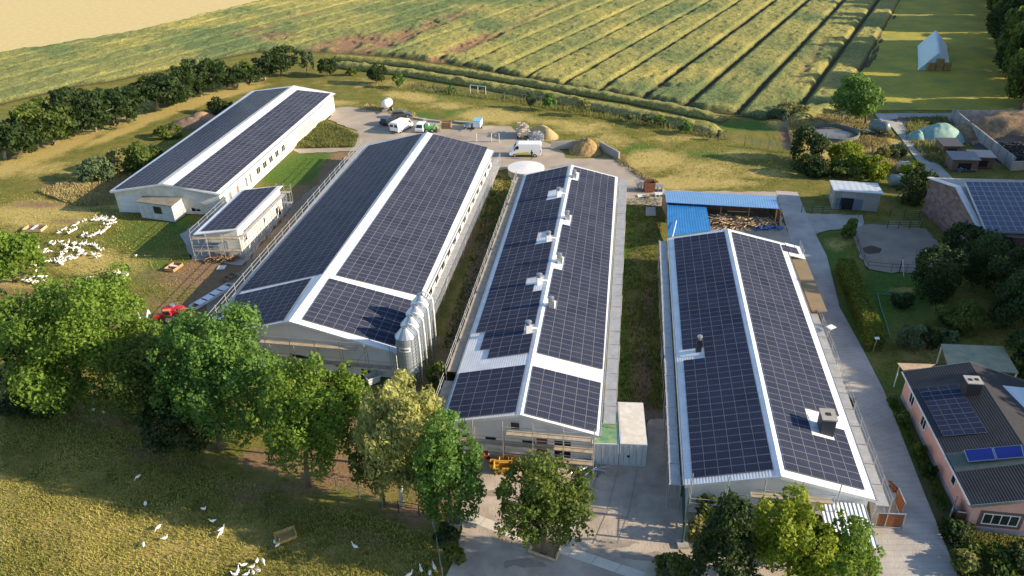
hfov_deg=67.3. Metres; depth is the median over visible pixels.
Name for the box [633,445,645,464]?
door
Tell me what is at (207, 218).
scaffold
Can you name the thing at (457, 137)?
mud stain
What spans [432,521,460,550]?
bush
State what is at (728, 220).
scrap wood
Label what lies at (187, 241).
barn apron
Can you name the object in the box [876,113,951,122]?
road apron
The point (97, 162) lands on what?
bush
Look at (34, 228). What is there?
feeding crate
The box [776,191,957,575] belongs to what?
farm road
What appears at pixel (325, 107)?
door
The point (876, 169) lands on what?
bush
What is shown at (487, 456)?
wheelbarrow
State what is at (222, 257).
plank pile
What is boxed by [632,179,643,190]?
wire rolls
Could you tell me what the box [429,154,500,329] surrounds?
scaffold
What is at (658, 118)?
tree
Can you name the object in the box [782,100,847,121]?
crop swath
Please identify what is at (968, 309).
bush
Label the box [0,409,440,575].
pasture grass
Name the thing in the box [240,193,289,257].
scaffold
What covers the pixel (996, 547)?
bush
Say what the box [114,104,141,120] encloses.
tree
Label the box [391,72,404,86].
tree
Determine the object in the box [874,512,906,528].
board gate
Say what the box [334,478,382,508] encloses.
wire fence
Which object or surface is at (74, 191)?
tall grass
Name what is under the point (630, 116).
tree
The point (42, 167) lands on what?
ground
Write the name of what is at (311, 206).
scaffold
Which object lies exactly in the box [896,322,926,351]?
bush
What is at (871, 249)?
paddock mud patch
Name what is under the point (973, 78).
mown field
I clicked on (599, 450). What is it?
door
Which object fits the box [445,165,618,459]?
vented barn
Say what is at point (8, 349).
tree
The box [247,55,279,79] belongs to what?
tree
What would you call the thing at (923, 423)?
window
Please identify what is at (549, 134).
straw heap
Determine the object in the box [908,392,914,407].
window
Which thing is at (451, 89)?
tree
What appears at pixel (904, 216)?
netting fence
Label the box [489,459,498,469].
skip
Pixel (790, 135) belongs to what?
wire fence
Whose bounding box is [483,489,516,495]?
mud stain
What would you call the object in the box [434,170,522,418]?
walkway
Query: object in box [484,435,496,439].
window
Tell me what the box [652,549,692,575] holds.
bush
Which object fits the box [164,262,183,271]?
feeding crate
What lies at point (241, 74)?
tree
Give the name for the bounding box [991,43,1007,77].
forest tree
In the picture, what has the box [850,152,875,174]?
bush
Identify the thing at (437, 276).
window
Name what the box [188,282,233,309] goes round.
feeding row
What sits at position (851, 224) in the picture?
bush
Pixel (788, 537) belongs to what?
tree
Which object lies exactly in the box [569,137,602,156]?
dung heap
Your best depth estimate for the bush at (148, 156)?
137.56 m
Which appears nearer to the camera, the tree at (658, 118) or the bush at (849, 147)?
the bush at (849, 147)
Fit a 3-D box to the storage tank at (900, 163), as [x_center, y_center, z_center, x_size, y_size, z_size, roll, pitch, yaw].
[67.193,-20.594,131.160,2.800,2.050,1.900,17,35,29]
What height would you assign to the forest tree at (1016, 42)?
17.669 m
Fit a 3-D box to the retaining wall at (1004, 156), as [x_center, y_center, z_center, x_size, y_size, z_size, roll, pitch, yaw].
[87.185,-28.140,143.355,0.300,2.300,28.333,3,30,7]
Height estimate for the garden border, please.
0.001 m
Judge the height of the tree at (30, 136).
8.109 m
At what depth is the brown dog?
67.26 m
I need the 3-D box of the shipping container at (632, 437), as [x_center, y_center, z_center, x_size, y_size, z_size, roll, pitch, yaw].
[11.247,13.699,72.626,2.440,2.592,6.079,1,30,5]
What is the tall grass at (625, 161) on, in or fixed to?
on the ground at (42, 167)
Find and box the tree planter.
[527,538,561,561]
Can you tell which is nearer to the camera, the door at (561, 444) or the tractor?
the door at (561, 444)
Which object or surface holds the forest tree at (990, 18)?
on the mown field at (973, 78)
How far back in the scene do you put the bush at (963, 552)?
59.38 m
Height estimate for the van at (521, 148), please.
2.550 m
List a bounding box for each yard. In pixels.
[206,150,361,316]
[294,106,791,243]
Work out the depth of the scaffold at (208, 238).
106.84 m
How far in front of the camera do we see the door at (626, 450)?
70.03 m
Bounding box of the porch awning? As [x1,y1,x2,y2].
[893,363,935,386]
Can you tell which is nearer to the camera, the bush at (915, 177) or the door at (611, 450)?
the door at (611, 450)
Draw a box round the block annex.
[135,196,185,221]
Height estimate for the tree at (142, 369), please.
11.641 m
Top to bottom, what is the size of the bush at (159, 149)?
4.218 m
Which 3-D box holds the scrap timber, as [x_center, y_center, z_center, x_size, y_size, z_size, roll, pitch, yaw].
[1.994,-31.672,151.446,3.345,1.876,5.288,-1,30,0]
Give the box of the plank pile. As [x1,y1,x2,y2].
[203,254,239,263]
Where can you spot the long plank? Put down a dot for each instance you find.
(753, 223)
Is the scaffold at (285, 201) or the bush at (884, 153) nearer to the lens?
the scaffold at (285, 201)
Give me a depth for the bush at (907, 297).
93.15 m
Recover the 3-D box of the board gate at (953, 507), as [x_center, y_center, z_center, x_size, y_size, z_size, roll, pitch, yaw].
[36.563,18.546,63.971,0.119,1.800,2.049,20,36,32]
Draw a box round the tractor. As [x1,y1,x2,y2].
[153,309,171,323]
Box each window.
[153,206,161,213]
[190,206,200,211]
[256,165,260,174]
[262,160,266,169]
[268,155,272,163]
[275,204,281,217]
[296,117,314,139]
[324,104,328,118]
[435,272,438,283]
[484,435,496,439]
[510,421,519,430]
[521,439,535,448]
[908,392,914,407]
[919,412,926,431]
[950,473,955,487]
[980,513,1020,526]
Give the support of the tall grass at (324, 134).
on the weed bed soil
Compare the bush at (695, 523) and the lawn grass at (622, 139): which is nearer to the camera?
the bush at (695, 523)
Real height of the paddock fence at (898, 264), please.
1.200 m
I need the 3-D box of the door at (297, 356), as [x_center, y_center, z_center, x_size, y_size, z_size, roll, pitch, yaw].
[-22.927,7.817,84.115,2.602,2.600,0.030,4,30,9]
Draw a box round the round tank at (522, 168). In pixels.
[508,161,543,179]
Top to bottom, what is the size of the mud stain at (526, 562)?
0.001 m
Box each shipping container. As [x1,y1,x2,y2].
[591,402,618,464]
[617,402,646,465]
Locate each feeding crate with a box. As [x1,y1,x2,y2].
[22,225,47,231]
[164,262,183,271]
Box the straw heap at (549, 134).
[530,125,558,140]
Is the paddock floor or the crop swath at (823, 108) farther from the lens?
the crop swath at (823, 108)
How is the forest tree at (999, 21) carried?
on the mown field at (973, 78)
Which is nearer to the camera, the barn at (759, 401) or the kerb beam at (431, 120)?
the barn at (759, 401)
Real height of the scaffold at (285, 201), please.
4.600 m
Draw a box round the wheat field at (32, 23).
[0,0,258,51]
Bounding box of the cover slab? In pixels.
[646,207,655,215]
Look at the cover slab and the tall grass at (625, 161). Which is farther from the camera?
the tall grass at (625, 161)
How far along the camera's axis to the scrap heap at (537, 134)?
149.72 m
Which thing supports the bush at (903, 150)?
on the ground at (42, 167)
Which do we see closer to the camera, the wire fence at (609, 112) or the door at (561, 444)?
the door at (561, 444)
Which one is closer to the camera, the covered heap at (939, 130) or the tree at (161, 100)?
the covered heap at (939, 130)
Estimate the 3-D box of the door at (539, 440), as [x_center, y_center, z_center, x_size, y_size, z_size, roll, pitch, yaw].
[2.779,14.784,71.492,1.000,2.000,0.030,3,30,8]
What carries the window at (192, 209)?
in the long barn at (250, 140)
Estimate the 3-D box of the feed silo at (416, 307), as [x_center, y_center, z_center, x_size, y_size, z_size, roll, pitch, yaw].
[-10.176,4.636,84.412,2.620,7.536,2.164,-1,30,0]
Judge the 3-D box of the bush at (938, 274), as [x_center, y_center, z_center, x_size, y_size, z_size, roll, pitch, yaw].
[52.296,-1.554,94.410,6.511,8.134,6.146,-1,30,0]
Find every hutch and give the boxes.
[934,137,964,153]
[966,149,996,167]
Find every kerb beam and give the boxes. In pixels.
[427,119,439,122]
[454,120,472,123]
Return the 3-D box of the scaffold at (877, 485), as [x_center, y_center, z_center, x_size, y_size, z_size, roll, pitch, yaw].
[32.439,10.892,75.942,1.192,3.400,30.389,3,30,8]
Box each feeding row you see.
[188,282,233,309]
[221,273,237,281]
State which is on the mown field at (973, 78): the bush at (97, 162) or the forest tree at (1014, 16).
the forest tree at (1014, 16)
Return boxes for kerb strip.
[464,513,647,575]
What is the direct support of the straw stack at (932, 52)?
on the mown field at (973, 78)
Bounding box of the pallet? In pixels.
[655,184,662,191]
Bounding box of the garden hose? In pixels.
[877,290,890,337]
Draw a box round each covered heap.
[905,130,924,140]
[919,123,964,143]
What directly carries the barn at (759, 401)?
on the ground at (42, 167)
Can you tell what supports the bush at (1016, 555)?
on the garden border
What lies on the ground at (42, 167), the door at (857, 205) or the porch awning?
the porch awning
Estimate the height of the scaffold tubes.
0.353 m
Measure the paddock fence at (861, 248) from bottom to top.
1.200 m
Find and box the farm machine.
[425,123,439,132]
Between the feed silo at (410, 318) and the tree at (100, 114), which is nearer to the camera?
the feed silo at (410, 318)
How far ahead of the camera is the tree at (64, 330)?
72.05 m
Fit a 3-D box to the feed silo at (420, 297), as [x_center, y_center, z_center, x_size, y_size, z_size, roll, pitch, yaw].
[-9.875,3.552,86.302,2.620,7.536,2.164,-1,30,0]
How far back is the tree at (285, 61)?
193.61 m
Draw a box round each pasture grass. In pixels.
[0,192,208,304]
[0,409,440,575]
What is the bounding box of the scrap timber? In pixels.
[515,121,529,133]
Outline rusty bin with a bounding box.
[643,179,655,191]
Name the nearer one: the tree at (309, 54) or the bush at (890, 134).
the bush at (890, 134)
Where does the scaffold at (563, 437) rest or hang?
on the front court
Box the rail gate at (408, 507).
[397,501,419,515]
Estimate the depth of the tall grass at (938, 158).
143.90 m
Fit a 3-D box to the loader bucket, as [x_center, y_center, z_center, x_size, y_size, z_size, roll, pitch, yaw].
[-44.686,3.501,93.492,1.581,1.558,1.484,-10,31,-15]
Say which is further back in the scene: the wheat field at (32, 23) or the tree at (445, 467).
the wheat field at (32, 23)
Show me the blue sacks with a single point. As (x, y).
(960, 169)
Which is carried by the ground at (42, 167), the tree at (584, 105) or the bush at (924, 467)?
the tree at (584, 105)
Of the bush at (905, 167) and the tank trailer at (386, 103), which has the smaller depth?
the bush at (905, 167)
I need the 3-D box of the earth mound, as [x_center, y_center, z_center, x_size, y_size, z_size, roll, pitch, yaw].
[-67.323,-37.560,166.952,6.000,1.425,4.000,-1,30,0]
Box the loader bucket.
[139,310,151,319]
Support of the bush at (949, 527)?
on the garden border
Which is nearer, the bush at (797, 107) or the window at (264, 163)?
the window at (264, 163)
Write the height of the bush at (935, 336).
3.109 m
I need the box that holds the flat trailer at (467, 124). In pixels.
[464,122,472,129]
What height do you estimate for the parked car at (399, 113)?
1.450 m
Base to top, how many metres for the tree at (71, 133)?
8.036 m
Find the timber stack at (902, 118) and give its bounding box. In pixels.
[891,117,912,121]
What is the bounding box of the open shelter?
[661,190,781,225]
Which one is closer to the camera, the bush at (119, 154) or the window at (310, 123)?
the bush at (119, 154)
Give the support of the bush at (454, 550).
on the ground at (42, 167)
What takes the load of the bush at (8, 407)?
on the ground at (42, 167)
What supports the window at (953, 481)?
in the pink house
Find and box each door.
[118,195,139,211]
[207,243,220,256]
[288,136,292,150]
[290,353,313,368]
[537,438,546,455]
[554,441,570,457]
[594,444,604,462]
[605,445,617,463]
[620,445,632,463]
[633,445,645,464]
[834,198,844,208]
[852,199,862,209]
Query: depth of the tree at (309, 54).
194.80 m
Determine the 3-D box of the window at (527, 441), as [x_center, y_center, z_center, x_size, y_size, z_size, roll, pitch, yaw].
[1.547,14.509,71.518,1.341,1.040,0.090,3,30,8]
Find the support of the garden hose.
on the ground at (42, 167)
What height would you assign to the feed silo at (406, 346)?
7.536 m
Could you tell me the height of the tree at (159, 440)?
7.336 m
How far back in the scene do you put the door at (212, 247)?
108.13 m
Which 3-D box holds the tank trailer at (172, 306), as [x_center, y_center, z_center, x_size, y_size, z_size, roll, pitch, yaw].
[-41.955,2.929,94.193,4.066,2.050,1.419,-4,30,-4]
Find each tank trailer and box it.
[161,303,185,320]
[381,98,392,112]
[859,119,890,136]
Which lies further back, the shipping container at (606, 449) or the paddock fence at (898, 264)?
the paddock fence at (898, 264)
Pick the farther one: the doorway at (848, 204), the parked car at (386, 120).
the parked car at (386, 120)
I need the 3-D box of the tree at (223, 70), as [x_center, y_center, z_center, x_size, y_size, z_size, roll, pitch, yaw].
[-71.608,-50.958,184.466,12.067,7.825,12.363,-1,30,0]
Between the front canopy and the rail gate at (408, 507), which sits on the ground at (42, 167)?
the rail gate at (408, 507)
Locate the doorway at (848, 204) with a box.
[839,198,853,209]
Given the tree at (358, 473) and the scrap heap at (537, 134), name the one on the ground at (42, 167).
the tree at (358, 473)
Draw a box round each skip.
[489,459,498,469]
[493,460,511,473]
[499,455,511,463]
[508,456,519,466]
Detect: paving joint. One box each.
[593,471,617,543]
[617,470,637,543]
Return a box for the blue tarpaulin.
[753,224,784,231]
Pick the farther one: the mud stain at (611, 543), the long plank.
the long plank
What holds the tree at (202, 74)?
on the ground at (42, 167)
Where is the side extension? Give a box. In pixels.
[1002,385,1023,406]
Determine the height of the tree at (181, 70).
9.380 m
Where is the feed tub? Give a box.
[273,525,297,543]
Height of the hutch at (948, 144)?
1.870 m
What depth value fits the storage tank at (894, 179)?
125.79 m
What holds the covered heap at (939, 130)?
on the ground at (42, 167)
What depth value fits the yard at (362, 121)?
144.82 m
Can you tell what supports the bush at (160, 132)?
on the ground at (42, 167)
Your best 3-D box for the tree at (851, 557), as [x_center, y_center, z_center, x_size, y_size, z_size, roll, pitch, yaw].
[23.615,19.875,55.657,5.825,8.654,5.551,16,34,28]
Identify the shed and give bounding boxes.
[829,180,883,211]
[944,151,981,170]
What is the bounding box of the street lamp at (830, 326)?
[826,324,835,340]
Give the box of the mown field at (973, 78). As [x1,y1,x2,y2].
[852,0,1023,109]
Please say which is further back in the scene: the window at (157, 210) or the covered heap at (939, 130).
the covered heap at (939, 130)
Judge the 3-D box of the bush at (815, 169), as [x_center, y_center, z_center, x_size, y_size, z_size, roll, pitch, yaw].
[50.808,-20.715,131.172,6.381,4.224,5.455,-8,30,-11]
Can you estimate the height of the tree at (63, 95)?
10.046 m
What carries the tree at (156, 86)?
on the ground at (42, 167)
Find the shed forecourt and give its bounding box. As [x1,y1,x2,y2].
[806,213,863,233]
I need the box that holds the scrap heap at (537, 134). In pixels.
[527,131,543,142]
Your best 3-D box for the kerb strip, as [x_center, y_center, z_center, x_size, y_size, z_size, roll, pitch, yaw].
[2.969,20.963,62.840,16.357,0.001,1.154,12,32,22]
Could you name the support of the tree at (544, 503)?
in the tree planter
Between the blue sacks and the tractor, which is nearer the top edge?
the blue sacks
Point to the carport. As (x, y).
(996, 358)
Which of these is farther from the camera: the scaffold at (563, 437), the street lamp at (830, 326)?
the street lamp at (830, 326)
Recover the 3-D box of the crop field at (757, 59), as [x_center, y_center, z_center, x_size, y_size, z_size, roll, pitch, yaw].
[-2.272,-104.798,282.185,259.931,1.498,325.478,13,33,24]
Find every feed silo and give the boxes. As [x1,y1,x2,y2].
[395,323,423,385]
[400,312,427,373]
[406,301,432,362]
[411,291,436,350]
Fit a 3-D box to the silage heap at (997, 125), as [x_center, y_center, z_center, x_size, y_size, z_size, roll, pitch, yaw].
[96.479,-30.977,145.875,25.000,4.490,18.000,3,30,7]
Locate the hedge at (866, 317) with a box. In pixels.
[835,257,887,349]
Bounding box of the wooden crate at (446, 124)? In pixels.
[441,121,451,128]
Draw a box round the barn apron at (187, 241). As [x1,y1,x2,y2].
[180,193,290,264]
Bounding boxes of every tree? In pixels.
[0,115,47,154]
[0,118,37,159]
[0,228,49,282]
[0,258,168,422]
[0,288,25,385]
[7,97,75,149]
[33,85,110,136]
[36,105,81,145]
[61,87,123,132]
[87,87,149,125]
[97,325,188,430]
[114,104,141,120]
[120,72,193,110]
[132,377,235,456]
[145,298,289,451]
[150,96,187,104]
[165,61,207,101]
[175,56,224,96]
[195,57,236,91]
[221,64,262,87]
[235,60,253,82]
[245,350,362,487]
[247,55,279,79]
[250,44,307,75]
[300,49,314,75]
[317,58,337,73]
[321,359,372,449]
[345,67,357,75]
[345,440,385,504]
[352,368,445,508]
[366,62,387,83]
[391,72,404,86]
[405,404,486,525]
[447,85,456,91]
[493,447,596,554]
[526,91,535,107]
[542,93,556,110]
[576,99,590,115]
[626,113,634,120]
[641,113,651,122]
[654,114,668,126]
[678,120,693,133]
[688,486,760,575]
[716,130,721,139]
[750,481,841,575]
[806,508,886,575]
[829,71,885,123]
[984,0,1020,38]
[986,0,992,9]
[991,0,1023,42]
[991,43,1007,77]
[993,5,1023,49]
[1001,21,1023,93]
[1004,48,1023,109]
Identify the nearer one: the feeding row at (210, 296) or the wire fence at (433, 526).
the wire fence at (433, 526)
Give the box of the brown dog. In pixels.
[888,480,897,491]
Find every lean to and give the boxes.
[666,205,710,249]
[791,257,826,321]
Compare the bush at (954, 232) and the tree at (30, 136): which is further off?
the tree at (30, 136)
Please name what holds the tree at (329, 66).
on the ground at (42, 167)
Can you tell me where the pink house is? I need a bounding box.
[900,361,1023,535]
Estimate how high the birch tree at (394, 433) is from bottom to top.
14.596 m
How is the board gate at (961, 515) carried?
attached to the pink house
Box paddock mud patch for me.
[863,245,881,253]
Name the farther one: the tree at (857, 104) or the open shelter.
the tree at (857, 104)
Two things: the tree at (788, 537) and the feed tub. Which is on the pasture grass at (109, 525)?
the feed tub
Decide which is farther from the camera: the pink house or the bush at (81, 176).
the bush at (81, 176)
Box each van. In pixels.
[389,117,412,132]
[509,141,541,156]
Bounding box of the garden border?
[886,395,1006,575]
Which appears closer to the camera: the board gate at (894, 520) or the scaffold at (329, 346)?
the board gate at (894, 520)
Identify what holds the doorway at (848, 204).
in the grey shed at (852, 195)
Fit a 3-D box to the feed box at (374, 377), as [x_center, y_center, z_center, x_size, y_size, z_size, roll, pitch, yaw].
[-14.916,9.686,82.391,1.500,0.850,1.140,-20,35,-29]
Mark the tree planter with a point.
(553, 555)
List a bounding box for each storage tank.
[888,173,908,185]
[896,161,915,171]
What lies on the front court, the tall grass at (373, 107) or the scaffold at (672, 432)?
the scaffold at (672, 432)
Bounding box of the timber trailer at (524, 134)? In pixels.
[517,130,528,138]
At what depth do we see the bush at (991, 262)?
93.93 m
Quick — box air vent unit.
[239,232,245,239]
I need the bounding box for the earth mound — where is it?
[190,111,214,120]
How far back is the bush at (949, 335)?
85.96 m
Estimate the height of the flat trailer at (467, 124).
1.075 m
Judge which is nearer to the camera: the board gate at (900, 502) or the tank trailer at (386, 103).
the board gate at (900, 502)
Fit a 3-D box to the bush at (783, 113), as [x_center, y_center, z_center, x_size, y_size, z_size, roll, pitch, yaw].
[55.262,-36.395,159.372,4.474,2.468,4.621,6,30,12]
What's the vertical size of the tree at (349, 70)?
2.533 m
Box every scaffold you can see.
[189,186,238,257]
[189,234,243,260]
[205,138,366,331]
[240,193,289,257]
[258,335,394,378]
[275,183,294,212]
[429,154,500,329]
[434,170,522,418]
[459,419,594,470]
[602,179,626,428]
[657,241,680,510]
[686,473,841,523]
[811,305,892,526]
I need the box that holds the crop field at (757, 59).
[0,0,900,119]
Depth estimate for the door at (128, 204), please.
122.61 m
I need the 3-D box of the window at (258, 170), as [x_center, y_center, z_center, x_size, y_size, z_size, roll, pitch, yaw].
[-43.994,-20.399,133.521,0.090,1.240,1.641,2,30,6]
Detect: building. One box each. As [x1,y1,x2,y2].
[193,186,283,257]
[922,177,1023,260]
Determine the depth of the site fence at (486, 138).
149.28 m
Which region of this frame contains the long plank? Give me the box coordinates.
[736,222,770,224]
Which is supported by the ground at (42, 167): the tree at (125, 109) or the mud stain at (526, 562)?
the tree at (125, 109)
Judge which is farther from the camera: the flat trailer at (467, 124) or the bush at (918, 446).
the flat trailer at (467, 124)
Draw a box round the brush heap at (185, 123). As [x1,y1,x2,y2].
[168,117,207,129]
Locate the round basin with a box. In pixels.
[808,123,859,142]
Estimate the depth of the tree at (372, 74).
186.70 m
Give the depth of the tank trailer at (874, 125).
146.94 m
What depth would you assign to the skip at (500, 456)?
71.04 m
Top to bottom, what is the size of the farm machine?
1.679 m
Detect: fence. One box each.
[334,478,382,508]
[409,83,788,149]
[432,521,442,575]
[476,133,498,141]
[744,138,791,150]
[782,117,794,160]
[801,205,840,213]
[854,216,868,267]
[873,251,945,271]
[887,209,922,228]
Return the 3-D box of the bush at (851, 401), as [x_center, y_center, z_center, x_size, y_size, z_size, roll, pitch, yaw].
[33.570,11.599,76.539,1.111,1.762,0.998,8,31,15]
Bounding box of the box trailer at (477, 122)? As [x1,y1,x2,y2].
[473,117,482,128]
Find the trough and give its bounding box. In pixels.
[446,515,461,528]
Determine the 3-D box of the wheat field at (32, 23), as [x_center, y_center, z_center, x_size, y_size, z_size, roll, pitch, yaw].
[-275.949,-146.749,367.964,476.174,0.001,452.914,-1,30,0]
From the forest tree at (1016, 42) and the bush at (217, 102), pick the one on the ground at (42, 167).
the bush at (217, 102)
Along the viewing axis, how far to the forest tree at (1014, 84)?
151.75 m
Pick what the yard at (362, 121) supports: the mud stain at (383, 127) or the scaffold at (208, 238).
the mud stain at (383, 127)
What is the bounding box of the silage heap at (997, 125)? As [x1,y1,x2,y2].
[950,111,1023,144]
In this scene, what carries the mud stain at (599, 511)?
on the front court
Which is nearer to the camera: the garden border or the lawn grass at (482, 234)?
the garden border
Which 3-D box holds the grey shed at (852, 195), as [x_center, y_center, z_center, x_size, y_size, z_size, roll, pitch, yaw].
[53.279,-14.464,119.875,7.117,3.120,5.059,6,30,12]
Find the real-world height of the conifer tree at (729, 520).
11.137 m
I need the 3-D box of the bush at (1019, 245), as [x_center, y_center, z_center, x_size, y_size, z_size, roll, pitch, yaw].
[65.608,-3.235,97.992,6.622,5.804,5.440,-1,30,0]
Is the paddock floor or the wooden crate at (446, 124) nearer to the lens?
the paddock floor
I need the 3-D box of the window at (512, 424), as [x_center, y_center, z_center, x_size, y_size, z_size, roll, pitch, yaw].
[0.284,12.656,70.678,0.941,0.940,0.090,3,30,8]
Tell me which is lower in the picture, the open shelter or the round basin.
the open shelter
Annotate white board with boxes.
[216,265,226,269]
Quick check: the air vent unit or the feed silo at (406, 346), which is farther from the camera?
the air vent unit
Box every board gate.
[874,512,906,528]
[894,487,906,512]
[948,496,957,518]
[955,511,967,520]
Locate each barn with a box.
[109,85,335,214]
[204,132,493,377]
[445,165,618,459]
[667,229,877,520]
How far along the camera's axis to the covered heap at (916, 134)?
145.66 m
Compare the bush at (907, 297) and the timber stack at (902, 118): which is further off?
the timber stack at (902, 118)
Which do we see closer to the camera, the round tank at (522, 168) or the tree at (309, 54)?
the round tank at (522, 168)
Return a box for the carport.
[936,344,1018,376]
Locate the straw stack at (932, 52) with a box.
[917,31,951,70]
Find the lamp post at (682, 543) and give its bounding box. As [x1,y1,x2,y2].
[676,481,688,548]
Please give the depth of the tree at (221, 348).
67.43 m
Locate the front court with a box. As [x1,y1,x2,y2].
[446,419,820,575]
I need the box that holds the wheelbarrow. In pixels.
[482,450,490,459]
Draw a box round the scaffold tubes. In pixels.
[571,458,609,476]
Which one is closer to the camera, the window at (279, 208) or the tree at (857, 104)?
the window at (279, 208)
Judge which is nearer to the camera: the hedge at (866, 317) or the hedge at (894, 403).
the hedge at (894, 403)
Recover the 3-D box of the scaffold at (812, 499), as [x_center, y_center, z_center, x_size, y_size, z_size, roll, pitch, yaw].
[20.300,17.418,62.753,11.519,5.600,0.844,3,30,7]
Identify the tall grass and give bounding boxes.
[39,169,139,205]
[296,120,358,147]
[359,103,416,116]
[409,81,729,140]
[612,146,657,182]
[785,112,899,172]
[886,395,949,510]
[905,114,948,166]
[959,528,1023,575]
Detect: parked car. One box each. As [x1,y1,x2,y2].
[379,116,397,125]
[391,109,410,117]
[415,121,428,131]
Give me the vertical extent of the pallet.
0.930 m
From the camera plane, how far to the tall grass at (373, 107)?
169.57 m
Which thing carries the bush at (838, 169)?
on the ground at (42, 167)
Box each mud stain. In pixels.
[371,125,389,130]
[442,134,470,139]
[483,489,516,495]
[503,558,546,567]
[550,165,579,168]
[580,505,611,520]
[591,539,638,548]
[621,551,672,560]
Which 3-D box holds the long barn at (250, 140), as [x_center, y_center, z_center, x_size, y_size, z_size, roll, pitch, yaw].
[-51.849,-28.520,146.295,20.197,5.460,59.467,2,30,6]
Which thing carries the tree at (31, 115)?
on the ground at (42, 167)
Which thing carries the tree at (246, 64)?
on the ground at (42, 167)
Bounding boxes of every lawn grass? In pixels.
[363,81,789,185]
[443,175,510,347]
[617,197,665,409]
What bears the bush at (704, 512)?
on the front court
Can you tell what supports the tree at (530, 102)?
on the ground at (42, 167)
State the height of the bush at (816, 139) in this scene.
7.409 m
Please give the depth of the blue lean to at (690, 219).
111.00 m
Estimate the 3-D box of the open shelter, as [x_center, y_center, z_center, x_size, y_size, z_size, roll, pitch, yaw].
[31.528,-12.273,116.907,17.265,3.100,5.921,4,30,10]
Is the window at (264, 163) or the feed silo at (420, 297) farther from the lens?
the window at (264, 163)
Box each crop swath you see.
[332,54,728,122]
[336,61,726,134]
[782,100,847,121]
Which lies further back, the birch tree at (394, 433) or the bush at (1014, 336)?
the bush at (1014, 336)
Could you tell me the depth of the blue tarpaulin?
113.28 m
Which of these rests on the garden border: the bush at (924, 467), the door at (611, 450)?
the bush at (924, 467)
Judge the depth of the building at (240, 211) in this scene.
111.74 m
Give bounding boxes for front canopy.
[814,500,876,555]
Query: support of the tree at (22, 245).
on the ground at (42, 167)
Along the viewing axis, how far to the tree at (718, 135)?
147.66 m
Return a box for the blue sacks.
[956,167,977,171]
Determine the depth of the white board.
106.08 m
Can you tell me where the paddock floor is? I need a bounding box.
[853,224,943,272]
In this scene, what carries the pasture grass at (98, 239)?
on the ground at (42, 167)
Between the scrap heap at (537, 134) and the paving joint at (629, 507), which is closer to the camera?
the paving joint at (629, 507)
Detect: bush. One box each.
[0,367,89,422]
[75,164,100,182]
[80,155,115,181]
[103,148,137,174]
[117,141,159,172]
[144,144,162,155]
[153,124,182,139]
[206,96,232,114]
[425,359,457,392]
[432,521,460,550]
[443,543,466,565]
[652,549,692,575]
[686,514,705,542]
[694,492,717,521]
[768,106,789,119]
[777,101,809,113]
[789,152,830,177]
[790,123,830,162]
[828,140,864,167]
[830,160,868,178]
[840,217,858,239]
[849,397,855,407]
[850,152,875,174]
[864,154,891,181]
[874,144,893,157]
[876,129,893,137]
[889,292,915,309]
[890,142,907,157]
[895,166,938,206]
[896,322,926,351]
[897,410,911,423]
[898,160,928,175]
[909,442,927,456]
[911,242,970,303]
[918,462,938,479]
[920,324,944,350]
[930,298,987,338]
[936,517,975,546]
[938,220,1015,270]
[941,329,962,343]
[949,538,1023,575]
[951,548,981,575]
[956,229,1023,312]
[987,267,1023,332]
[999,244,1023,275]
[1001,329,1023,377]
[1001,536,1023,574]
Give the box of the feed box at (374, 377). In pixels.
[364,371,380,385]
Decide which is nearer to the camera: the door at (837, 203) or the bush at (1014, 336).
the bush at (1014, 336)
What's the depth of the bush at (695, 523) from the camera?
62.29 m
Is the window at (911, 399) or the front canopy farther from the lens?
the window at (911, 399)
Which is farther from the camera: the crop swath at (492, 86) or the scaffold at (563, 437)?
the crop swath at (492, 86)
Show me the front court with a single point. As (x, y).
(652, 524)
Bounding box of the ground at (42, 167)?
[0,19,1023,575]
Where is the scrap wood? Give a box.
[708,211,783,231]
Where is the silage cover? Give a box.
[968,135,1023,163]
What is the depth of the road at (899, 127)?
142.88 m
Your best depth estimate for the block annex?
120.08 m
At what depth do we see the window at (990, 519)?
62.27 m
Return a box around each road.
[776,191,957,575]
[876,113,951,177]
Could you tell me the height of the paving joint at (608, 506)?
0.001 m
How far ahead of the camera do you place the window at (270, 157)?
138.26 m

